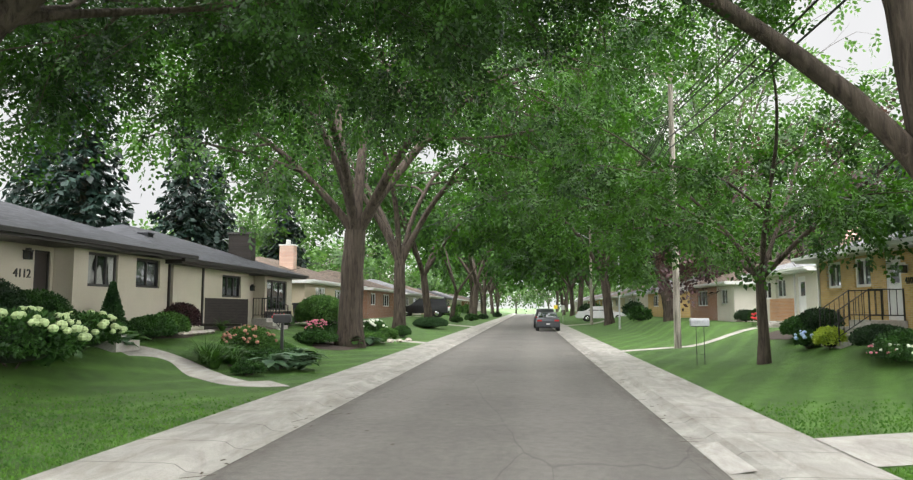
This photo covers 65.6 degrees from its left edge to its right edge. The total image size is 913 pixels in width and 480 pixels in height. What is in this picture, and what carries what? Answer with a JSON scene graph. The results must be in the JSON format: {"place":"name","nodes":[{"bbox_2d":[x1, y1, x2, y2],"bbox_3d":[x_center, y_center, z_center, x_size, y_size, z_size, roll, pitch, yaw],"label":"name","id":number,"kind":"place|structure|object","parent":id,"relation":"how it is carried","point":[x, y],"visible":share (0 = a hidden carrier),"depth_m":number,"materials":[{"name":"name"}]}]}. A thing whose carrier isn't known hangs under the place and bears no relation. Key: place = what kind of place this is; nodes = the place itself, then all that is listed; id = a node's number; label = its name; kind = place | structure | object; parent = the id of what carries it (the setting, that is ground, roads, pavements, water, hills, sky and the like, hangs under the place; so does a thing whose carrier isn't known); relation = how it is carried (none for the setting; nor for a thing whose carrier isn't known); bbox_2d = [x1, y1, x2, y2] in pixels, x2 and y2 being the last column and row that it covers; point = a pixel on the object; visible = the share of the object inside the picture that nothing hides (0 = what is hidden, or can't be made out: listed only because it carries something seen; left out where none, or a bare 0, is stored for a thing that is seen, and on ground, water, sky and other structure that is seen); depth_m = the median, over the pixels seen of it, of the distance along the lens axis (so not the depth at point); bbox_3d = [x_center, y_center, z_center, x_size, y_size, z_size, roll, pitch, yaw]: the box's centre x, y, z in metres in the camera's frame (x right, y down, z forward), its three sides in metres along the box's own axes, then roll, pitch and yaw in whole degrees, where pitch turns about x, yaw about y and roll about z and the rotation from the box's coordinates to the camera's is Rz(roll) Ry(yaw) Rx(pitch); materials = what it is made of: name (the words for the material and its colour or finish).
{"place":"outdoors","nodes":[
{"label":"outdoors","id":0,"kind":"place"},
{"bbox_2d":[0,376,254,479],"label":"lawn","id":1,"kind":"structure","parent":0,"point":[49,448],"depth_m":10.90,"materials":[{"name":"green plant"}]},
{"bbox_2d":[0,0,904,308],"label":"sky","id":2,"kind":"structure","parent":0,"point":[871,17],"materials":[{"name":"white"}]},
{"bbox_2d":[0,308,912,479],"bbox_3d":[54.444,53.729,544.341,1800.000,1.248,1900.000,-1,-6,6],"label":"ground","id":3,"kind":"structure","parent":0,"point":[728,368],"depth_m":16.67,"materials":[{"name":"green plant"}]},
{"bbox_2d":[0,278,31,308],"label":"dark shrub","id":4,"kind":"object","parent":3,"relation":"on","point":[10,296],"visible":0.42,"depth_m":16.21,"materials":[{"name":"green plant"}]},
{"bbox_2d":[0,75,87,216],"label":"spruce tree","id":5,"kind":"object","parent":3,"relation":"on","point":[14,193],"visible":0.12,"depth_m":44.01,"materials":[{"name":"green plant"}]},
{"bbox_2d":[14,287,73,312],"bbox_3d":[-10.540,1.896,17.728,1.728,1.422,2.108,-1,-6,6],"label":"dark shrub","id":6,"kind":"object","parent":3,"relation":"on","point":[51,301],"visible":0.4,"depth_m":17.57,"materials":[{"name":"green plant"}]},
{"bbox_2d":[0,305,91,368],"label":"hydrangea","id":7,"kind":"object","parent":3,"relation":"on","point":[30,333],"visible":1,"depth_m":13.88,"materials":[{"name":"green plant"}]},
{"bbox_2d":[32,354,69,366],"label":"hosta","id":8,"kind":"object","parent":3,"relation":"on","point":[45,361],"visible":0.46,"depth_m":14.77,"materials":[{"name":"green plant"}]},
{"bbox_2d":[24,43,139,227],"bbox_3d":[-20.612,-3.560,39.216,6.995,16.734,7.172,-1,-6,6],"label":"spruce tree","id":9,"kind":"object","parent":3,"relation":"on","point":[92,197],"visible":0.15,"depth_m":38.66,"materials":[{"name":"green plant"}]},
{"bbox_2d":[63,309,127,351],"bbox_3d":[-9.119,2.222,17.334,1.873,1.096,2.192,-1,-6,6],"label":"hydrangea","id":10,"kind":"object","parent":3,"relation":"on","point":[102,326],"visible":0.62,"depth_m":17.09,"materials":[{"name":"green plant"}]},
{"bbox_2d":[0,200,198,320],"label":"house","id":11,"kind":"structure","parent":3,"relation":"on","point":[79,266],"depth_m":20.00,"materials":[{"name":"beige paint"}]},
{"bbox_2d":[100,281,128,330],"bbox_3d":[-9.626,2.047,19.769,1.195,1.843,1.219,-1,-6,6],"label":"conical shrub","id":12,"kind":"object","parent":3,"relation":"on","point":[112,305],"visible":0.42,"depth_m":19.69,"materials":[{"name":"green plant"}]},
{"bbox_2d":[94,333,139,351],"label":"garden steps","id":13,"kind":"structure","parent":3,"relation":"on","point":[116,347],"depth_m":18.26,"materials":[{"name":"grey concrete"}]},
{"bbox_2d":[126,331,153,341],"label":"hosta","id":14,"kind":"object","parent":3,"relation":"on","point":[140,336],"visible":0.42,"depth_m":19.34,"materials":[{"name":"green plant"}]},
{"bbox_2d":[126,314,178,340],"bbox_3d":[-9.106,2.606,21.038,1.520,0.849,1.932,-1,-6,6],"label":"shrub","id":15,"kind":"object","parent":3,"relation":"on","point":[151,326],"visible":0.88,"depth_m":20.64,"materials":[{"name":"green plant"}]},
{"bbox_2d":[154,311,191,336],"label":"shrub","id":16,"kind":"object","parent":3,"relation":"on","point":[182,322],"visible":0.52,"depth_m":22.27,"materials":[{"name":"green plant"}]},
{"bbox_2d":[161,301,201,326],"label":"purple shrub","id":17,"kind":"object","parent":3,"relation":"on","point":[191,312],"visible":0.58,"depth_m":24.17,"materials":[{"name":"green plant"}]},
{"bbox_2d":[147,120,228,252],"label":"spruce tree","id":18,"kind":"object","parent":3,"relation":"on","point":[187,214],"visible":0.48,"depth_m":52.73,"materials":[{"name":"green plant"}]},
{"bbox_2d":[171,338,225,363],"bbox_3d":[-7.239,3.162,20.317,1.749,0.752,1.678,-1,-6,6],"label":"daylily","id":19,"kind":"object","parent":3,"relation":"on","point":[209,345],"visible":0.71,"depth_m":20.17,"materials":[{"name":"green plant"}]},
{"bbox_2d":[100,224,308,330],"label":"house","id":20,"kind":"structure","parent":3,"relation":"on","point":[212,285],"depth_m":29.90,"materials":[{"name":"beige paint"}]},
{"bbox_2d":[122,346,288,386],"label":"front walk","id":21,"kind":"structure","parent":3,"relation":"on","point":[190,368],"depth_m":18.61,"materials":[{"name":"grey concrete"}]},
{"bbox_2d":[192,160,237,251],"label":"spruce tree","id":22,"kind":"object","parent":3,"relation":"on","point":[227,221],"visible":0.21,"depth_m":62.42,"materials":[{"name":"plant"}]},
{"bbox_2d":[188,339,246,367],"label":"ornamental grass","id":23,"kind":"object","parent":3,"relation":"on","point":[213,360],"depth_m":19.82,"materials":[{"name":"green plant"}]},
{"bbox_2d":[127,197,342,271],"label":"tree","id":24,"kind":"object","parent":3,"relation":"on","point":[338,253],"visible":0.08,"depth_m":83.81,"materials":[{"name":"plant"}]},
{"bbox_2d":[229,359,267,374],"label":"island shrub","id":25,"kind":"object","parent":3,"relation":"on","point":[247,367],"visible":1,"depth_m":18.79,"materials":[{"name":"green plant"}]},
{"bbox_2d":[192,203,317,256],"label":"tree","id":26,"kind":"object","parent":3,"relation":"on","point":[281,230],"visible":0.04,"depth_m":68.95,"materials":[{"name":"plant"}]},
{"bbox_2d":[251,298,288,329],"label":"steps","id":27,"kind":"structure","parent":3,"relation":"on","point":[266,321],"depth_m":31.84,"materials":[{"name":"concrete"}]},
{"bbox_2d":[248,352,293,370],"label":"hosta","id":28,"kind":"object","parent":3,"relation":"on","point":[272,362],"visible":0.83,"depth_m":20.04,"materials":[{"name":"green plant"}]},
{"bbox_2d":[273,314,292,349],"bbox_3d":[-5.641,3.207,22.980,0.612,1.613,0.212,0,-5,-2],"label":"mailbox","id":29,"kind":"object","parent":3,"relation":"on","point":[282,319],"visible":0.94,"depth_m":22.95,"materials":[{"name":"grey metal"}]},
{"bbox_2d":[258,174,310,267],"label":"spruce tree","id":30,"kind":"object","parent":3,"relation":"on","point":[290,226],"visible":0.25,"depth_m":70.64,"materials":[{"name":"plant"}]},
{"bbox_2d":[284,352,321,369],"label":"hosta","id":31,"kind":"object","parent":3,"relation":"on","point":[300,361],"visible":0.85,"depth_m":20.87,"materials":[{"name":"green plant"}]},
{"bbox_2d":[255,240,367,322],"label":"house","id":32,"kind":"structure","parent":3,"relation":"on","point":[316,283],"depth_m":43.72,"materials":[{"name":"beige paint"}]},
{"bbox_2d":[294,294,338,325],"bbox_3d":[-7.042,3.729,36.796,2.734,1.907,3.354,-1,-6,6],"label":"shrub","id":33,"kind":"object","parent":3,"relation":"on","point":[320,307],"visible":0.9,"depth_m":35.82,"materials":[{"name":"green plant"}]},
{"bbox_2d":[256,234,410,282],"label":"tree","id":34,"kind":"object","parent":3,"relation":"on","point":[369,263],"visible":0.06,"depth_m":98.38,"materials":[{"name":"plant"}]},
{"bbox_2d":[312,341,373,349],"bbox_3d":[-5.486,4.733,33.756,2.904,0.580,8.980,-1,-6,6],"label":"mulch bed","id":35,"kind":"object","parent":3,"relation":"on","point":[327,346],"visible":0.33,"depth_m":30.78,"materials":[{"name":"brown soil"}]},
{"bbox_2d":[292,329,338,343],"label":"bush","id":36,"kind":"object","parent":35,"relation":"on","point":[315,336],"visible":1,"depth_m":30.36,"materials":[{"name":"green plant"}]},
{"bbox_2d":[320,270,393,318],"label":"house","id":37,"kind":"structure","parent":3,"relation":"on","point":[378,300],"depth_m":61.06,"materials":[{"name":"red brick"}]},
{"bbox_2d":[306,226,419,286],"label":"tree","id":38,"kind":"object","parent":3,"relation":"on","point":[387,279],"visible":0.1,"depth_m":119.00,"materials":[{"name":"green plant"}]},
{"bbox_2d":[363,319,386,331],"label":"white hydrangea","id":39,"kind":"object","parent":3,"relation":"on","point":[375,325],"visible":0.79,"depth_m":41.33,"materials":[{"name":"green plant"}]},
{"bbox_2d":[330,250,453,294],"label":"tree","id":40,"kind":"object","parent":3,"relation":"on","point":[417,273],"visible":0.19,"depth_m":139.38,"materials":[{"name":"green plant"}]},
{"bbox_2d":[0,0,786,192],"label":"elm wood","id":41,"kind":"object","parent":3,"relation":"on","point":[260,53],"visible":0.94,"depth_m":14.30,"materials":[{"name":"green plant"}]},
{"bbox_2d":[62,0,726,347],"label":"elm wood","id":42,"kind":"object","parent":3,"relation":"on","point":[356,220],"visible":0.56,"depth_m":30.50,"materials":[{"name":"green plant"}]},
{"bbox_2d":[367,279,421,314],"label":"house","id":43,"kind":"structure","parent":3,"relation":"on","point":[412,296],"depth_m":81.24,"materials":[{"name":"white paint"}]},
{"bbox_2d":[252,83,545,316],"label":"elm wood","id":44,"kind":"object","parent":3,"relation":"on","point":[431,260],"visible":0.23,"depth_m":69.50,"materials":[{"name":"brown plant"}]},
{"bbox_2d":[149,2,684,328],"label":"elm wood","id":45,"kind":"object","parent":3,"relation":"on","point":[399,249],"visible":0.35,"depth_m":51.19,"materials":[{"name":"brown plant"}]},
{"bbox_2d":[383,257,466,293],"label":"tree","id":46,"kind":"object","parent":3,"relation":"on","point":[450,281],"visible":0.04,"depth_m":162.81,"materials":[{"name":"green plant"}]},
{"bbox_2d":[406,298,450,316],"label":"black suv","id":47,"kind":"object","parent":3,"relation":"on","point":[439,307],"visible":0.69,"depth_m":73.23,"materials":[{"name":"paint"}]},
{"bbox_2d":[371,152,487,315],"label":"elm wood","id":48,"kind":"object","parent":3,"relation":"on","point":[475,277],"visible":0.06,"depth_m":107.75,"materials":[{"name":"brown plant"}]},
{"bbox_2d":[412,316,448,327],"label":"round juniper","id":49,"kind":"object","parent":3,"relation":"on","point":[428,322],"visible":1,"depth_m":59.65,"materials":[{"name":"green plant"}]},
{"bbox_2d":[21,313,903,479],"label":"sidewalks","id":50,"kind":"structure","parent":3,"relation":"on","point":[697,414],"depth_m":11.60,"materials":[{"name":"concrete"}]},
{"bbox_2d":[695,437,795,473],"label":"concrete slab","id":51,"kind":"structure","parent":50,"relation":"on","point":[724,458],"depth_m":9.54,"materials":[{"name":"concrete"}]},
{"bbox_2d":[367,188,564,320],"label":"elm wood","id":52,"kind":"object","parent":3,"relation":"on","point":[506,262],"visible":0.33,"depth_m":84.23,"materials":[{"name":"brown plant"}]},
{"bbox_2d":[412,213,527,312],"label":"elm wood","id":53,"kind":"object","parent":3,"relation":"on","point":[443,270],"visible":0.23,"depth_m":122.74,"materials":[{"name":"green plant"}]},
{"bbox_2d":[406,252,542,313],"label":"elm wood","id":54,"kind":"object","parent":3,"relation":"on","point":[484,289],"visible":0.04,"depth_m":142.00,"materials":[{"name":"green plant"}]},
{"bbox_2d":[425,256,545,312],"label":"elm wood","id":55,"kind":"object","parent":3,"relation":"on","point":[481,295],"visible":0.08,"depth_m":156.79,"materials":[{"name":"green plant"}]},
{"bbox_2d":[439,254,533,313],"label":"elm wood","id":56,"kind":"object","parent":3,"relation":"on","point":[491,288],"visible":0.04,"depth_m":184.76,"materials":[{"name":"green plant"}]},
{"bbox_2d":[486,283,551,313],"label":"tree","id":57,"kind":"object","parent":3,"relation":"on","point":[524,300],"visible":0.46,"depth_m":261.50,"materials":[{"name":"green plant"}]},
{"bbox_2d":[512,283,577,308],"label":"tree","id":58,"kind":"object","parent":3,"relation":"on","point":[552,292],"visible":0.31,"depth_m":258.81,"materials":[{"name":"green plant"}]},
{"bbox_2d":[511,263,597,315],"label":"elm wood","id":59,"kind":"object","parent":3,"relation":"on","point":[560,284],"visible":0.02,"depth_m":149.54,"materials":[{"name":"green plant"}]},
{"bbox_2d":[206,0,912,178],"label":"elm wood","id":60,"kind":"object","parent":3,"relation":"on","point":[890,134],"visible":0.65,"depth_m":10.95,"materials":[{"name":"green plant"}]},
{"bbox_2d":[526,270,598,311],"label":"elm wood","id":61,"kind":"object","parent":3,"relation":"on","point":[547,283],"visible":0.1,"depth_m":177.97,"materials":[{"name":"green plant"}]},
{"bbox_2d":[498,263,642,315],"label":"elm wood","id":62,"kind":"object","parent":3,"relation":"on","point":[572,305],"visible":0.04,"depth_m":132.62,"materials":[{"name":"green plant"}]},
{"bbox_2d":[421,8,721,321],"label":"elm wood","id":63,"kind":"object","parent":3,"relation":"on","point":[667,310],"visible":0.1,"depth_m":48.16,"materials":[{"name":"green plant"}]},
{"bbox_2d":[563,210,592,324],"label":"utility pole","id":64,"kind":"object","parent":3,"relation":"on","point":[591,303],"visible":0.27,"depth_m":74.35,"materials":[{"name":"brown wood"}]},
{"bbox_2d":[516,224,654,305],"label":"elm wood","id":65,"kind":"object","parent":3,"relation":"on","point":[564,269],"visible":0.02,"depth_m":95.33,"materials":[{"name":"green plant"}]},
{"bbox_2d":[414,52,766,325],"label":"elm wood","id":66,"kind":"object","parent":3,"relation":"on","point":[608,309],"visible":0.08,"depth_m":68.58,"materials":[{"name":"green plant"}]},
{"bbox_2d":[494,157,693,293],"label":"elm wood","id":67,"kind":"object","parent":3,"relation":"on","point":[595,268],"visible":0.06,"depth_m":91.01,"materials":[{"name":"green plant"}]},
{"bbox_2d":[611,286,642,311],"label":"house","id":68,"kind":"structure","parent":3,"relation":"on","point":[614,300],"depth_m":100.38,"materials":[{"name":"beige paint"}]},
{"bbox_2d":[626,304,653,321],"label":"shrub","id":69,"kind":"object","parent":3,"relation":"on","point":[638,313],"visible":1,"depth_m":57.47,"materials":[{"name":"green plant"}]},
{"bbox_2d":[620,280,672,307],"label":"house","id":70,"kind":"structure","parent":3,"relation":"on","point":[629,297],"depth_m":82.85,"materials":[{"name":"white paint"}]},
{"bbox_2d":[645,60,694,348],"bbox_3d":[9.664,-1.667,31.534,2.200,13.440,0.320,-1,-6,6],"label":"utility pole","id":71,"kind":"object","parent":3,"relation":"on","point":[676,308],"visible":0.44,"depth_m":31.16,"materials":[{"name":"grey wood"}]},
{"bbox_2d":[286,109,814,271],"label":"service drops","id":72,"kind":"object","parent":71,"relation":"hanging from","point":[571,163],"visible":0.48,"depth_m":32.18,"materials":[{"name":"black rubber"}]},
{"bbox_2d":[580,2,746,215],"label":"power lines","id":73,"kind":"object","parent":71,"relation":"attached to","point":[667,93],"visible":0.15,"depth_m":34.81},
{"bbox_2d":[592,0,846,248],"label":"power lines","id":74,"kind":"object","parent":71,"relation":"attached to","point":[799,40],"visible":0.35,"depth_m":24.12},
{"bbox_2d":[641,275,704,317],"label":"house","id":75,"kind":"structure","parent":3,"relation":"on","point":[655,306],"depth_m":67.78,"materials":[{"name":"brick"}]},
{"bbox_2d":[621,327,756,351],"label":"walk","id":76,"kind":"structure","parent":3,"relation":"on","point":[724,336],"depth_m":31.47,"materials":[{"name":"concrete"}]},
{"bbox_2d":[689,318,709,359],"bbox_3d":[7.854,3.295,22.881,0.613,1.563,0.216,-1,-6,13],"label":"mailbox","id":77,"kind":"object","parent":3,"relation":"on","point":[699,322],"visible":0.88,"depth_m":22.86,"materials":[{"name":"metal"}]},
{"bbox_2d":[505,0,912,364],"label":"tree","id":78,"kind":"object","parent":3,"relation":"on","point":[842,207],"visible":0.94,"depth_m":20.25,"materials":[{"name":"green plant"}]},
{"bbox_2d":[681,259,790,321],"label":"house","id":79,"kind":"structure","parent":3,"relation":"on","point":[726,301],"depth_m":46.42,"materials":[{"name":"white paint"}]},
{"bbox_2d":[583,0,899,277],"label":"foliage","id":80,"kind":"object","parent":3,"relation":"on","point":[705,114],"visible":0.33,"depth_m":56.55,"materials":[{"name":"green plant"}]},
{"bbox_2d":[645,188,862,287],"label":"tree","id":81,"kind":"object","parent":3,"relation":"on","point":[815,232],"visible":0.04,"depth_m":71.38,"materials":[{"name":"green plant"}]},
{"bbox_2d":[638,105,904,280],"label":"tree","id":82,"kind":"object","parent":3,"relation":"on","point":[749,217],"visible":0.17,"depth_m":55.06,"materials":[{"name":"green plant"}]},
{"bbox_2d":[643,88,906,310],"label":"tree","id":83,"kind":"object","parent":3,"relation":"on","point":[661,258],"visible":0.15,"depth_m":43.25,"materials":[{"name":"green plant"}]},
{"bbox_2d":[779,314,815,334],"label":"shrub","id":84,"kind":"object","parent":3,"relation":"on","point":[791,325],"visible":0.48,"depth_m":23.80,"materials":[{"name":"green plant"}]},
{"bbox_2d":[741,227,859,323],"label":"house","id":85,"kind":"structure","parent":3,"relation":"on","point":[796,293],"depth_m":32.38,"materials":[{"name":"white paint"}]},
{"bbox_2d":[791,329,820,348],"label":"blue shrub","id":86,"kind":"object","parent":3,"relation":"on","point":[802,337],"visible":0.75,"depth_m":21.90,"materials":[{"name":"green plant"}]},
{"bbox_2d":[796,306,845,330],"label":"shrub","id":87,"kind":"object","parent":3,"relation":"on","point":[811,315],"visible":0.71,"depth_m":23.35,"materials":[{"name":"green plant"}]},
{"bbox_2d":[740,398,912,478],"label":"lawn","id":88,"kind":"structure","parent":3,"relation":"on","point":[831,429],"depth_m":11.57,"materials":[{"name":"green plant"}]},
{"bbox_2d":[811,325,847,349],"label":"gold shrub","id":89,"kind":"object","parent":3,"relation":"on","point":[826,336],"visible":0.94,"depth_m":20.64,"materials":[{"name":"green plant"}]},
{"bbox_2d":[791,224,912,329],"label":"house","id":90,"kind":"structure","parent":3,"relation":"on","point":[839,280],"depth_m":22.70,"materials":[{"name":"brick"}]},
{"bbox_2d":[819,288,907,348],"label":"steps","id":91,"kind":"structure","parent":3,"relation":"on","point":[854,324],"depth_m":20.49,"materials":[{"name":"metal"}]},
{"bbox_2d":[814,432,912,466],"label":"drive","id":92,"kind":"structure","parent":3,"relation":"on","point":[883,450],"depth_m":9.62,"materials":[{"name":"concrete"}]},
{"bbox_2d":[848,323,907,345],"bbox_3d":[11.013,2.539,18.331,1.518,0.791,1.895,-1,-6,6],"label":"shrub","id":93,"kind":"object","parent":3,"relation":"on","point":[866,335],"visible":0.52,"depth_m":18.15,"materials":[{"name":"green plant"}]},
{"bbox_2d":[866,344,912,361],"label":"low flowering shrub","id":94,"kind":"object","parent":3,"relation":"on","point":[903,355],"visible":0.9,"depth_m":16.35,"materials":[{"name":"green plant"}]},
{"bbox_2d":[872,128,912,232],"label":"tree","id":95,"kind":"object","parent":3,"relation":"on","point":[900,174],"visible":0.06,"depth_m":36.38,"materials":[{"name":"plant"}]},
{"bbox_2d":[874,328,912,347],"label":"shrub","id":96,"kind":"object","parent":3,"relation":"on","point":[903,337],"visible":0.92,"depth_m":16.75,"materials":[{"name":"green plant"}]},
{"bbox_3d":[-6.200,3.793,22.855,2.603,0.406,5.150,-1,-6,6],"label":"island bed","id":97,"kind":"object","parent":3,"relation":"on","visible":0},
{"bbox_2d":[216,339,252,364],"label":"daylily","id":98,"kind":"object","parent":97,"relation":"on","point":[233,361],"visible":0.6,"depth_m":20.95,"materials":[{"name":"green plant"}]},
{"bbox_2d":[220,324,277,350],"bbox_3d":[-6.845,3.340,23.349,1.805,1.145,2.012,-1,-6,6],"label":"flowering shrub","id":99,"kind":"object","parent":97,"relation":"on","point":[258,335],"visible":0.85,"depth_m":22.82,"materials":[{"name":"green plant"}]},
{"bbox_2d":[238,347,293,361],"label":"plant","id":100,"kind":"object","parent":97,"relation":"on","point":[268,351],"visible":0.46,"depth_m":21.23,"materials":[{"name":"green plant"}]},
{"bbox_2d":[245,340,298,351],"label":"plant","id":101,"kind":"object","parent":97,"relation":"on","point":[286,345],"visible":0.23,"depth_m":23.36,"materials":[{"name":"green plant"}]},
{"bbox_2d":[200,314,732,479],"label":"road","id":102,"kind":"structure","parent":0,"point":[568,412],"depth_m":11.94,"materials":[{"name":"grey asphalt"}]},
{"bbox_2d":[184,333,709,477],"bbox_3d":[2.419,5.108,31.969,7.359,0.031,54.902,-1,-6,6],"label":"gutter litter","id":103,"kind":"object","parent":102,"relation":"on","point":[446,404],"visible":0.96,"depth_m":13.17,"materials":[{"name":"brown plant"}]},
{"bbox_2d":[535,312,559,330],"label":"parked silver car","id":104,"kind":"object","parent":102,"relation":"on","point":[547,319],"visible":1,"depth_m":62.75,"materials":[{"name":"grey paint"}]},
{"bbox_2d":[566,320,603,325],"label":"walkway","id":105,"kind":"structure","parent":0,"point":[586,324],"depth_m":77.49,"materials":[{"name":"concrete"}]},
{"bbox_2d":[575,306,625,321],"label":"white car","id":106,"kind":"object","parent":105,"relation":"on","point":[598,311],"visible":0.65,"depth_m":76.69,"materials":[{"name":"paint"}]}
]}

